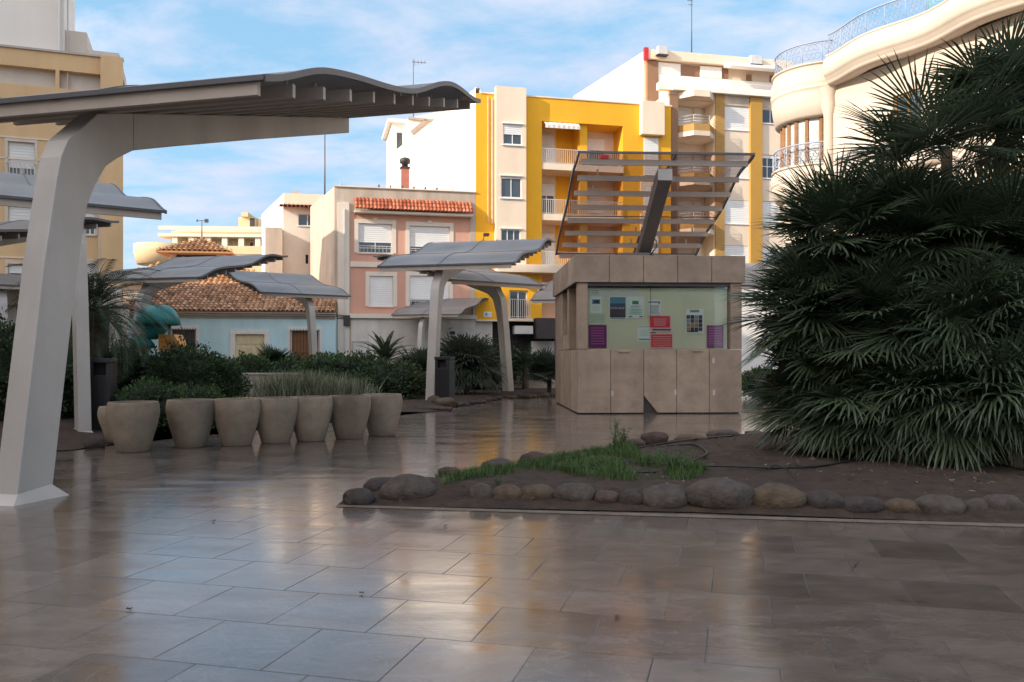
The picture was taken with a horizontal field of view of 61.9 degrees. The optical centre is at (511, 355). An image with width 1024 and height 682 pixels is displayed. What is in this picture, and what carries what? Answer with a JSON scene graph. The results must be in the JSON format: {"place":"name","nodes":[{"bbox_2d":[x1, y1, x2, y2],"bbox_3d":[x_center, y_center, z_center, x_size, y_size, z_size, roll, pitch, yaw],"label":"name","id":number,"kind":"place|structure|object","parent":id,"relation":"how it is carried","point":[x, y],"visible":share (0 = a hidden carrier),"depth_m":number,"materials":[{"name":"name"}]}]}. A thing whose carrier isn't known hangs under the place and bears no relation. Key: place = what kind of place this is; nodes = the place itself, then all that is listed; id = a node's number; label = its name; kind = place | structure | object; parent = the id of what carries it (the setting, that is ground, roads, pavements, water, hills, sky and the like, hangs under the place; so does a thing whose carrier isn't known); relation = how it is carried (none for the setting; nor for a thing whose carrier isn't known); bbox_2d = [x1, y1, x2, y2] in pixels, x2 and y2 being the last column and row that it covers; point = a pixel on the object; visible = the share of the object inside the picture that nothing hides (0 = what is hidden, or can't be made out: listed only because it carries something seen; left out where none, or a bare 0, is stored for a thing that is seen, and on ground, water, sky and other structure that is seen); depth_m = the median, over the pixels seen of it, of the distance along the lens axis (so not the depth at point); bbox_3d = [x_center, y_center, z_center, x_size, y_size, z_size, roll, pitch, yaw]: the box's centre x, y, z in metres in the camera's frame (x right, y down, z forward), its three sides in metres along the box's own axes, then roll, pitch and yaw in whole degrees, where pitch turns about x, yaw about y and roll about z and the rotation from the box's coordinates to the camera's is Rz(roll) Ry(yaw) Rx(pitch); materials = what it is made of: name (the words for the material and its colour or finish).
{"place":"outdoors","nodes":[
{"label":"outdoors","id":0,"kind":"place"},
{"bbox_2d":[123,219,254,302],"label":"tower house","id":1,"kind":"structure","parent":0,"point":[201,246],"depth_m":64.43,"materials":[{"name":"tile"}]},
{"bbox_2d":[133,212,261,271],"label":"hotel","id":2,"kind":"structure","parent":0,"point":[244,237],"depth_m":112.11,"materials":[{"name":"beige paint"}]},
{"bbox_2d":[123,282,336,361],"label":"blue house","id":3,"kind":"structure","parent":0,"point":[230,320],"depth_m":51.93,"materials":[{"name":"paint"}]},
{"bbox_2d":[171,326,198,350],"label":"window","id":4,"kind":"structure","parent":3,"relation":"in","point":[191,333],"depth_m":51.20,"materials":[{"name":"brown wood"}]},
{"bbox_2d":[236,334,263,361],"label":"window","id":5,"kind":"structure","parent":3,"relation":"in","point":[248,343],"depth_m":51.84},
{"bbox_2d":[288,327,321,359],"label":"door","id":6,"kind":"structure","parent":3,"relation":"in","point":[297,336],"depth_m":52.31,"materials":[{"name":"brown wood"}]},
{"bbox_2d":[0,386,554,450],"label":"soil","id":7,"kind":"structure","parent":0,"point":[70,437],"depth_m":18.74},
{"bbox_2d":[0,307,73,420],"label":"shrub","id":8,"kind":"object","parent":7,"relation":"on","point":[6,339],"visible":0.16,"depth_m":17.96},
{"bbox_2d":[0,172,166,432],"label":"sun canopy","id":9,"kind":"object","parent":7,"relation":"on","point":[17,190],"visible":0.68,"depth_m":16.24,"materials":[{"name":"metal"}]},
{"bbox_2d":[60,363,118,417],"bbox_3d":[-9.839,0.774,19.485,1.701,1.452,1.508,0,0,-27],"label":"shrub","id":10,"kind":"object","parent":7,"relation":"on","point":[68,401],"visible":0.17,"depth_m":19.07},
{"bbox_2d":[4,258,182,383],"bbox_3d":[-10.080,-0.366,20.496,3.942,3.732,3.962,0,0,0],"label":"feather palm","id":11,"kind":"object","parent":7,"relation":"on","point":[97,294],"visible":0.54,"depth_m":20.36,"materials":[{"name":"plant"}]},
{"bbox_2d":[90,358,117,429],"bbox_3d":[-7.990,0.774,16.667,0.446,1.452,0.480,0,0,-10],"label":"litter bin","id":12,"kind":"object","parent":7,"relation":"on","point":[103,376],"visible":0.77,"depth_m":16.46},
{"bbox_2d":[109,345,166,396],"bbox_3d":[-9.438,0.573,22.007,2.607,1.776,1.961,0,0,0],"label":"shrub","id":13,"kind":"object","parent":7,"relation":"on","point":[137,367],"visible":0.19,"depth_m":21.47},
{"bbox_2d":[111,375,187,431],"bbox_3d":[-7.269,0.948,17.045,1.946,1.146,1.681,0,0,0],"label":"shrub","id":14,"kind":"object","parent":7,"relation":"on","point":[148,390],"visible":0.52,"depth_m":16.68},
{"bbox_2d":[131,305,185,350],"bbox_3d":[-9.950,-0.465,24.000,2.040,1.950,1.200,0,0,0],"label":"playhouse","id":15,"kind":"object","parent":7,"relation":"on","point":[152,333],"visible":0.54,"depth_m":23.73,"materials":[{"name":"teal plastic"}]},
{"bbox_2d":[138,335,231,391],"bbox_3d":[-8.080,0.466,21.014,2.211,1.964,1.879,0,0,0],"label":"shrub","id":16,"kind":"object","parent":7,"relation":"on","point":[183,364],"visible":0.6,"depth_m":20.59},
{"bbox_2d":[94,254,287,354],"bbox_3d":[-13.017,-1.474,34.936,4.614,5.948,7.030,0,0,15],"label":"sun canopy","id":17,"kind":"object","parent":7,"relation":"on","point":[175,271],"visible":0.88,"depth_m":33.42,"materials":[{"name":"metal"}]},
{"bbox_2d":[173,380,229,427],"bbox_3d":[-6.223,0.986,17.035,1.273,1.064,1.221,0,0,-44],"label":"shrub","id":18,"kind":"object","parent":7,"relation":"on","point":[186,393],"visible":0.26,"depth_m":16.87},
{"bbox_2d":[206,347,252,397],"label":"shrub","id":19,"kind":"object","parent":7,"relation":"on","point":[235,386],"visible":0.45,"depth_m":21.33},
{"bbox_2d":[232,350,281,372],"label":"shrub","id":20,"kind":"object","parent":7,"relation":"on","point":[252,363],"visible":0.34,"depth_m":29.69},
{"bbox_2d":[273,352,304,372],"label":"shrub","id":21,"kind":"object","parent":7,"relation":"on","point":[288,363],"visible":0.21,"depth_m":30.56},
{"bbox_2d":[242,368,354,397],"bbox_3d":[-6.034,0.912,24.070,3.791,1.176,3.587,0,0,28],"label":"grass tuft","id":22,"kind":"object","parent":7,"relation":"on","point":[286,386],"visible":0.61,"depth_m":23.39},
{"bbox_2d":[292,350,346,376],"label":"shrub","id":23,"kind":"object","parent":7,"relation":"on","point":[317,364],"visible":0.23,"depth_m":29.61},
{"bbox_2d":[300,376,389,395],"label":"grass tuft","id":24,"kind":"object","parent":7,"relation":"on","point":[354,388],"visible":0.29,"depth_m":23.86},
{"bbox_2d":[314,349,390,376],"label":"shrub","id":25,"kind":"object","parent":7,"relation":"on","point":[344,364],"visible":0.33,"depth_m":28.11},
{"bbox_2d":[357,330,410,362],"bbox_3d":[-4.754,0.285,31.545,2.624,2.429,2.560,0,0,0],"label":"cycad","id":26,"kind":"object","parent":7,"relation":"on","point":[385,349],"visible":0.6,"depth_m":31.25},
{"bbox_2d":[351,358,426,399],"bbox_3d":[-3.977,0.757,28.039,2.689,1.505,2.701,0,0,-37],"label":"shrub","id":27,"kind":"object","parent":7,"relation":"on","point":[405,380],"visible":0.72,"depth_m":27.45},
{"bbox_2d":[393,344,427,394],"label":"fan palm","id":28,"kind":"object","parent":7,"relation":"on","point":[420,355],"visible":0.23,"depth_m":30.11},
{"bbox_2d":[434,357,454,398],"bbox_3d":[-2.027,0.761,25.732,0.508,1.478,0.492,0,0,20],"label":"litter bin","id":29,"kind":"object","parent":7,"relation":"on","point":[444,376],"visible":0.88,"depth_m":25.54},
{"bbox_2d":[373,254,543,390],"bbox_3d":[-2.258,-1.474,36.213,4.494,5.948,7.030,0,0,-36],"label":"sun canopy","id":30,"kind":"object","parent":7,"relation":"on","point":[490,282],"visible":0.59,"depth_m":34.02,"materials":[{"name":"metal"}]},
{"bbox_2d":[377,238,555,399],"bbox_3d":[-1.417,-1.474,30.036,4.614,5.948,7.030,0,0,15],"label":"sun canopy","id":31,"kind":"object","parent":7,"relation":"on","point":[446,261],"visible":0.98,"depth_m":27.69,"materials":[{"name":"metal"}]},
{"bbox_2d":[440,333,507,394],"bbox_3d":[-1.649,0.741,31.494,3.315,3.312,3.178,0,0,-42],"label":"fan palm","id":32,"kind":"object","parent":7,"relation":"on","point":[475,360],"visible":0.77,"depth_m":30.84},
{"bbox_2d":[460,334,531,389],"bbox_3d":[-1.131,0.296,36.087,4.195,2.423,3.328,0,0,0],"label":"shrub","id":33,"kind":"object","parent":7,"relation":"on","point":[516,364],"visible":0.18,"depth_m":35.54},
{"bbox_2d":[521,346,554,392],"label":"fan palm","id":34,"kind":"object","parent":7,"relation":"on","point":[546,366],"visible":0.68,"depth_m":31.75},
{"bbox_2d":[75,0,943,269],"label":"sky","id":35,"kind":"structure","parent":0,"point":[552,48],"materials":[{"name":"blue"}]},
{"bbox_2d":[0,382,1023,681],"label":"plaza pavement","id":36,"kind":"structure","parent":0,"point":[276,568],"depth_m":5.70,"materials":[{"name":"tile"}]},
{"bbox_2d":[0,273,21,328],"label":"sun canopy","id":37,"kind":"object","parent":36,"relation":"on","point":[8,281],"visible":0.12,"depth_m":35.13,"materials":[{"name":"metal"}]},
{"bbox_2d":[0,217,118,245],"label":"sun canopy","id":38,"kind":"object","parent":36,"relation":"on","point":[14,232],"visible":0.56,"depth_m":26.62,"materials":[{"name":"white paint"}]},
{"bbox_2d":[0,0,128,364],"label":"apartment block","id":39,"kind":"structure","parent":36,"relation":"on","point":[45,47],"depth_m":37.69,"materials":[{"name":"beige paint"}]},
{"bbox_2d":[5,138,37,175],"bbox_3d":[-21.398,-8.596,37.239,1.263,1.694,0.250,0,0,-20],"label":"window","id":40,"kind":"structure","parent":39,"relation":"in","point":[29,150],"depth_m":37.29,"materials":[{"name":"white plastic"}]},
{"bbox_2d":[106,400,159,452],"bbox_3d":[-5.963,1.110,13.437,0.784,0.780,0.784,0,0,0],"label":"planter pot","id":41,"kind":"object","parent":36,"relation":"on","point":[132,425],"visible":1,"depth_m":13.17,"materials":[{"name":"concrete"}]},
{"bbox_2d":[165,398,213,447],"bbox_3d":[-5.314,1.110,14.123,0.784,0.780,0.784,0,0,31],"label":"planter pot","id":42,"kind":"object","parent":36,"relation":"on","point":[190,421],"visible":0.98,"depth_m":13.85,"materials":[{"name":"concrete"}]},
{"bbox_2d":[214,398,260,445],"bbox_3d":[-4.633,1.110,14.368,0.784,0.780,0.784,0,0,-43],"label":"planter pot","id":43,"kind":"object","parent":36,"relation":"on","point":[236,420],"visible":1,"depth_m":14.09,"materials":[{"name":"concrete"}]},
{"bbox_2d":[0,67,480,505],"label":"sun canopy","id":44,"kind":"object","parent":36,"relation":"on","point":[93,137],"visible":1,"depth_m":9.29,"materials":[{"name":"white paint"}]},
{"bbox_2d":[254,396,297,443],"bbox_3d":[-4.096,1.110,14.795,0.784,0.780,0.784,0,0,-28],"label":"planter pot","id":45,"kind":"object","parent":36,"relation":"on","point":[277,420],"visible":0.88,"depth_m":14.52,"materials":[{"name":"concrete"}]},
{"bbox_2d":[224,270,350,360],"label":"sun canopy","id":46,"kind":"object","parent":36,"relation":"on","point":[304,289],"visible":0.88,"depth_m":41.07,"materials":[{"name":"metal"}]},
{"bbox_2d":[289,396,332,441],"bbox_3d":[-3.571,1.110,15.157,0.784,0.780,0.784,0,0,-12],"label":"planter pot","id":47,"kind":"object","parent":36,"relation":"on","point":[314,415],"visible":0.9,"depth_m":14.88,"materials":[{"name":"concrete"}]},
{"bbox_2d":[329,395,370,439],"bbox_3d":[-2.962,1.110,15.537,0.784,0.780,0.784,0,0,3],"label":"planter pot","id":48,"kind":"object","parent":36,"relation":"on","point":[350,416],"visible":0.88,"depth_m":15.25,"materials":[{"name":"concrete"}]},
{"bbox_2d":[362,393,402,435],"bbox_3d":[-2.462,1.110,16.144,0.784,0.780,0.784,0,0,19],"label":"planter pot","id":49,"kind":"object","parent":36,"relation":"on","point":[384,414],"visible":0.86,"depth_m":15.87,"materials":[{"name":"concrete"}]},
{"bbox_2d":[553,255,744,413],"bbox_3d":[3.695,-0.550,24.879,4.460,4.100,5.660,0,0,-3],"label":"kiosk","id":50,"kind":"object","parent":36,"relation":"on","point":[624,372],"visible":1,"depth_m":22.16,"materials":[{"name":"stone"}]},
{"bbox_2d":[589,325,606,347],"bbox_3d":[2.235,-0.506,22.261,0.472,0.597,0.006,0,0,-3],"label":"poster","id":51,"kind":"object","parent":50,"relation":"attached to","point":[597,336],"visible":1,"depth_m":22.26,"materials":[{"name":"purple paper"}]},
{"bbox_2d":[609,296,626,319],"bbox_3d":[2.761,-1.249,22.286,0.472,0.610,0.012,0,0,-3],"label":"poster","id":52,"kind":"object","parent":50,"relation":"attached to","point":[617,307],"visible":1,"depth_m":22.29,"materials":[{"name":"blue paper"}]},
{"bbox_2d":[627,296,643,317],"bbox_3d":[3.232,-1.270,22.311,0.444,0.569,0.010,0,0,-3],"label":"poster","id":53,"kind":"object","parent":50,"relation":"attached to","point":[635,306],"visible":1,"depth_m":22.31,"materials":[{"name":"white paper"}]},
{"bbox_2d":[555,151,754,257],"bbox_3d":[3.597,-3.757,23.201,4.314,2.328,5.350,0,0,-3],"label":"rooftop canopy","id":54,"kind":"object","parent":50,"relation":"on","point":[659,193],"visible":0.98,"depth_m":22.27,"materials":[{"name":"metal"}]},
{"bbox_2d":[649,316,670,330],"bbox_3d":[3.877,-0.853,22.341,0.597,0.402,0.008,0,0,-3],"label":"poster","id":55,"kind":"object","parent":50,"relation":"attached to","point":[659,323],"visible":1,"depth_m":22.34,"materials":[{"name":"paper"}]},
{"bbox_2d":[650,332,672,348],"bbox_3d":[3.919,-0.409,22.343,0.624,0.430,0.010,0,0,-3],"label":"poster","id":56,"kind":"object","parent":50,"relation":"attached to","point":[661,340],"visible":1,"depth_m":22.34,"materials":[{"name":"paper"}]},
{"bbox_2d":[685,309,703,333],"bbox_3d":[4.791,-0.909,22.392,0.486,0.652,0.012,0,0,-3],"label":"poster","id":57,"kind":"object","parent":50,"relation":"attached to","point":[694,321],"visible":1,"depth_m":22.39,"materials":[{"name":"white paper"}]},
{"bbox_2d":[707,325,723,347],"bbox_3d":[5.339,-0.506,22.424,0.444,0.597,0.006,0,0,-3],"label":"poster","id":58,"kind":"object","parent":50,"relation":"attached to","point":[715,336],"visible":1,"depth_m":22.42,"materials":[{"name":"purple paper"}]},
{"bbox_2d":[335,505,1023,526],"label":"kerb strip","id":59,"kind":"object","parent":36,"relation":"on","point":[745,517],"visible":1,"depth_m":7.93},
{"bbox_2d":[742,364,781,398],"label":"shrub","id":60,"kind":"object","parent":36,"relation":"on","point":[746,381],"visible":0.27,"depth_m":29.72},
{"bbox_2d":[434,433,709,484],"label":"grass","id":61,"kind":"structure","parent":0,"point":[590,461],"depth_m":10.13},
{"bbox_2d":[338,429,1023,523],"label":"soil","id":62,"kind":"structure","parent":0,"point":[456,493],"depth_m":9.23,"materials":[{"name":"soil"}]},
{"bbox_2d":[343,488,375,504],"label":"river stone","id":63,"kind":"object","parent":62,"relation":"on","point":[359,496],"visible":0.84,"depth_m":8.51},
{"bbox_2d":[379,473,435,499],"bbox_3d":[-1.067,1.392,8.860,0.623,0.344,0.459,0,0,-5],"label":"river stone","id":64,"kind":"object","parent":62,"relation":"on","point":[406,486],"visible":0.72,"depth_m":8.69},
{"bbox_2d":[469,483,492,498],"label":"river stone","id":65,"kind":"object","parent":62,"relation":"on","point":[481,491],"visible":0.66,"depth_m":8.65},
{"bbox_2d":[493,485,521,498],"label":"river stone","id":66,"kind":"object","parent":62,"relation":"on","point":[507,492],"visible":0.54,"depth_m":8.64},
{"bbox_2d":[521,484,553,499],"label":"river stone","id":67,"kind":"object","parent":62,"relation":"on","point":[541,491],"visible":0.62,"depth_m":8.62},
{"bbox_2d":[553,483,595,501],"bbox_3d":[0.644,1.418,8.670,0.435,0.260,0.360,0,0,15],"label":"river stone","id":68,"kind":"object","parent":62,"relation":"on","point":[580,492],"visible":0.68,"depth_m":8.54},
{"bbox_2d":[641,484,687,507],"bbox_3d":[1.536,1.416,8.472,0.496,0.292,0.409,0,0,2],"label":"river stone","id":69,"kind":"object","parent":62,"relation":"on","point":[665,496],"visible":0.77,"depth_m":8.33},
{"bbox_2d":[685,477,753,508],"bbox_3d":[2.049,1.399,8.442,0.697,0.383,0.527,0,0,15],"label":"river stone","id":70,"kind":"object","parent":62,"relation":"on","point":[720,493],"visible":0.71,"depth_m":8.25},
{"bbox_2d":[753,483,806,508],"bbox_3d":[2.582,1.402,8.377,0.575,0.304,0.442,0,0,14],"label":"river stone","id":71,"kind":"object","parent":62,"relation":"on","point":[774,495],"visible":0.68,"depth_m":8.21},
{"bbox_2d":[736,301,864,452],"bbox_3d":[4.360,0.596,12.397,2.310,2.791,2.317,0,0,0],"label":"fan palm","id":72,"kind":"object","parent":62,"relation":"on","point":[771,415],"visible":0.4,"depth_m":12.02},
{"bbox_2d":[717,223,893,451],"bbox_3d":[4.414,-0.234,12.330,2.740,3.469,2.850,0,0,0],"label":"fan palm","id":73,"kind":"object","parent":62,"relation":"on","point":[767,323],"visible":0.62,"depth_m":11.86,"materials":[{"name":"plant"}]},
{"bbox_2d":[806,490,844,508],"bbox_3d":[3.021,1.426,8.273,0.425,0.253,0.343,0,0,3],"label":"river stone","id":74,"kind":"object","parent":62,"relation":"on","point":[821,499],"visible":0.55,"depth_m":8.14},
{"bbox_2d":[747,145,928,450],"bbox_3d":[4.830,-0.758,12.385,2.847,4.517,3.015,0,0,0],"label":"fan palm","id":75,"kind":"object","parent":62,"relation":"on","point":[815,211],"visible":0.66,"depth_m":11.81,"materials":[{"name":"plant"}]},
{"bbox_2d":[773,339,911,461],"bbox_3d":[4.702,0.850,11.672,2.378,2.539,2.126,0,0,-27],"label":"fan palm","id":76,"kind":"object","parent":62,"relation":"on","point":[860,432],"visible":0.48,"depth_m":11.29,"materials":[{"name":"plant"}]},
{"bbox_2d":[693,451,1023,469],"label":"irrigation hose","id":77,"kind":"object","parent":62,"relation":"on","point":[798,467],"visible":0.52,"depth_m":10.24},
{"bbox_2d":[843,496,884,512],"bbox_3d":[3.343,1.441,8.127,0.403,0.215,0.315,0,0,-11],"label":"river stone","id":78,"kind":"object","parent":62,"relation":"on","point":[866,504],"visible":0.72,"depth_m":8.00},
{"bbox_2d":[773,239,969,452],"bbox_3d":[5.059,-0.129,11.911,2.812,3.258,2.676,0,0,0],"label":"fan palm","id":79,"kind":"object","parent":62,"relation":"on","point":[888,304],"visible":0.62,"depth_m":11.31,"materials":[{"name":"plant"}]},
{"bbox_2d":[884,498,920,512],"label":"river stone","id":80,"kind":"object","parent":62,"relation":"on","point":[898,505],"visible":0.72,"depth_m":7.96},
{"bbox_2d":[818,329,1007,466],"bbox_3d":[5.231,0.872,11.245,2.265,2.497,2.343,0,0,-34],"label":"fan palm","id":81,"kind":"object","parent":62,"relation":"on","point":[887,394],"visible":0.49,"depth_m":10.83,"materials":[{"name":"plant"}]},
{"bbox_2d":[822,144,1023,328],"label":"fan palm","id":82,"kind":"object","parent":62,"relation":"on","point":[896,188],"visible":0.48,"depth_m":11.50,"materials":[{"name":"plant"}]},
{"bbox_2d":[829,48,1023,182],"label":"fan palm","id":83,"kind":"object","parent":62,"relation":"on","point":[904,132],"visible":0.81,"depth_m":11.92,"materials":[{"name":"plant"}]},
{"bbox_2d":[914,494,966,514],"bbox_3d":[4.016,1.424,8.020,0.459,0.242,0.364,0,0,10],"label":"river stone","id":84,"kind":"object","parent":62,"relation":"on","point":[938,504],"visible":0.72,"depth_m":7.90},
{"bbox_2d":[858,335,1023,472],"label":"fan palm","id":85,"kind":"object","parent":62,"relation":"on","point":[932,413],"visible":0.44,"depth_m":10.47,"materials":[{"name":"plant"}]},
{"bbox_2d":[876,228,1023,400],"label":"fan palm","id":86,"kind":"object","parent":62,"relation":"on","point":[966,305],"visible":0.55,"depth_m":10.83,"materials":[{"name":"plant"}]},
{"bbox_2d":[898,148,1023,453],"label":"fan palm","id":87,"kind":"object","parent":62,"relation":"on","point":[988,205],"visible":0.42,"depth_m":11.31,"materials":[{"name":"plant"}]},
{"bbox_2d":[904,319,1023,469],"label":"fan palm","id":88,"kind":"object","parent":62,"relation":"on","point":[1015,423],"visible":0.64,"depth_m":10.23,"materials":[{"name":"plant"}]},
{"bbox_2d":[918,10,1023,324],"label":"fan palm","id":89,"kind":"object","parent":62,"relation":"on","point":[995,59],"visible":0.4,"depth_m":12.47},
{"bbox_2d":[981,494,1023,510],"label":"river stone","id":90,"kind":"object","parent":62,"relation":"on","point":[1003,502],"visible":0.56,"depth_m":7.92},
{"bbox_2d":[657,82,782,374],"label":"apartment block","id":91,"kind":"structure","parent":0,"point":[706,118],"depth_m":60.58,"materials":[{"name":"beige paint"}]},
{"bbox_2d":[573,0,792,102],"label":"penthouse","id":92,"kind":"object","parent":91,"relation":"on","point":[638,78],"visible":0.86,"depth_m":63.46,"materials":[{"name":"white paint"}]},
{"bbox_2d":[725,106,749,131],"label":"window","id":93,"kind":"structure","parent":91,"relation":"in","point":[736,118],"depth_m":60.57,"materials":[{"name":"white plastic"}]},
{"bbox_2d":[725,152,749,178],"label":"window","id":94,"kind":"structure","parent":91,"relation":"in","point":[729,171],"depth_m":60.57,"materials":[{"name":"white plastic"}]},
{"bbox_2d":[725,200,749,224],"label":"window","id":95,"kind":"structure","parent":91,"relation":"in","point":[736,211],"depth_m":60.58,"materials":[{"name":"white plastic"}]},
{"bbox_2d":[770,0,1023,321],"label":"corner house","id":96,"kind":"structure","parent":0,"point":[806,97],"depth_m":36.50,"materials":[{"name":"white paint"}]},
{"bbox_2d":[780,117,822,167],"bbox_3d":[13.754,-9.922,40.576,1.709,2.228,3.119,0,0,0],"label":"bay window","id":97,"kind":"structure","parent":96,"relation":"in","point":[807,130],"depth_m":39.64,"materials":[{"name":"beige glass"}]},
{"label":"ground","id":98,"kind":"structure","parent":0,"visible":0},
{"bbox_2d":[262,191,323,274],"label":"white house","id":99,"kind":"structure","parent":98,"relation":"on","point":[285,224],"depth_m":62.26,"materials":[{"name":"paint"}]},
{"bbox_2d":[310,135,476,362],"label":"town house","id":100,"kind":"structure","parent":98,"relation":"on","point":[354,230],"depth_m":54.82,"materials":[{"name":"pink paint"}]},
{"bbox_2d":[354,218,395,254],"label":"window","id":101,"kind":"structure","parent":100,"relation":"in","point":[377,237],"depth_m":54.64,"materials":[{"name":"white glass"}]},
{"bbox_2d":[365,271,396,307],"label":"window","id":102,"kind":"structure","parent":100,"relation":"in","point":[380,287],"depth_m":54.72,"materials":[{"name":"white plastic"}]},
{"bbox_2d":[406,271,452,305],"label":"window","id":103,"kind":"structure","parent":100,"relation":"in","point":[418,286],"depth_m":55.29,"materials":[{"name":"white plastic"}]},
{"bbox_2d":[406,221,453,253],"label":"window","id":104,"kind":"structure","parent":100,"relation":"in","point":[418,234],"depth_m":55.35,"materials":[{"name":"white glass"}]},
{"bbox_2d":[382,118,406,186],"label":"stair tower","id":105,"kind":"structure","parent":98,"relation":"on","point":[392,136],"depth_m":74.48,"materials":[{"name":"white paint"}]},
{"bbox_2d":[403,59,444,143],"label":"rooftop house","id":106,"kind":"structure","parent":98,"relation":"on","point":[415,125],"depth_m":70.25,"materials":[{"name":"paint"}]},
{"bbox_2d":[391,298,488,350],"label":"sun canopy","id":107,"kind":"object","parent":98,"relation":"on","point":[455,307],"visible":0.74,"depth_m":51.81,"materials":[{"name":"metal"}]},
{"bbox_2d":[392,86,671,358],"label":"apartment block","id":108,"kind":"structure","parent":98,"relation":"on","point":[507,154],"depth_m":57.64,"materials":[{"name":"yellow paint"}]},
{"bbox_2d":[500,174,522,199],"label":"window","id":109,"kind":"structure","parent":108,"relation":"in","point":[510,186],"depth_m":56.04,"materials":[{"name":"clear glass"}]},
{"bbox_2d":[502,122,523,145],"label":"window","id":110,"kind":"structure","parent":108,"relation":"in","point":[512,134],"depth_m":56.04,"materials":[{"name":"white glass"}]},
{"bbox_2d":[644,138,658,175],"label":"window","id":111,"kind":"structure","parent":108,"relation":"in","point":[650,144],"depth_m":58.67,"materials":[{"name":"white plastic"}]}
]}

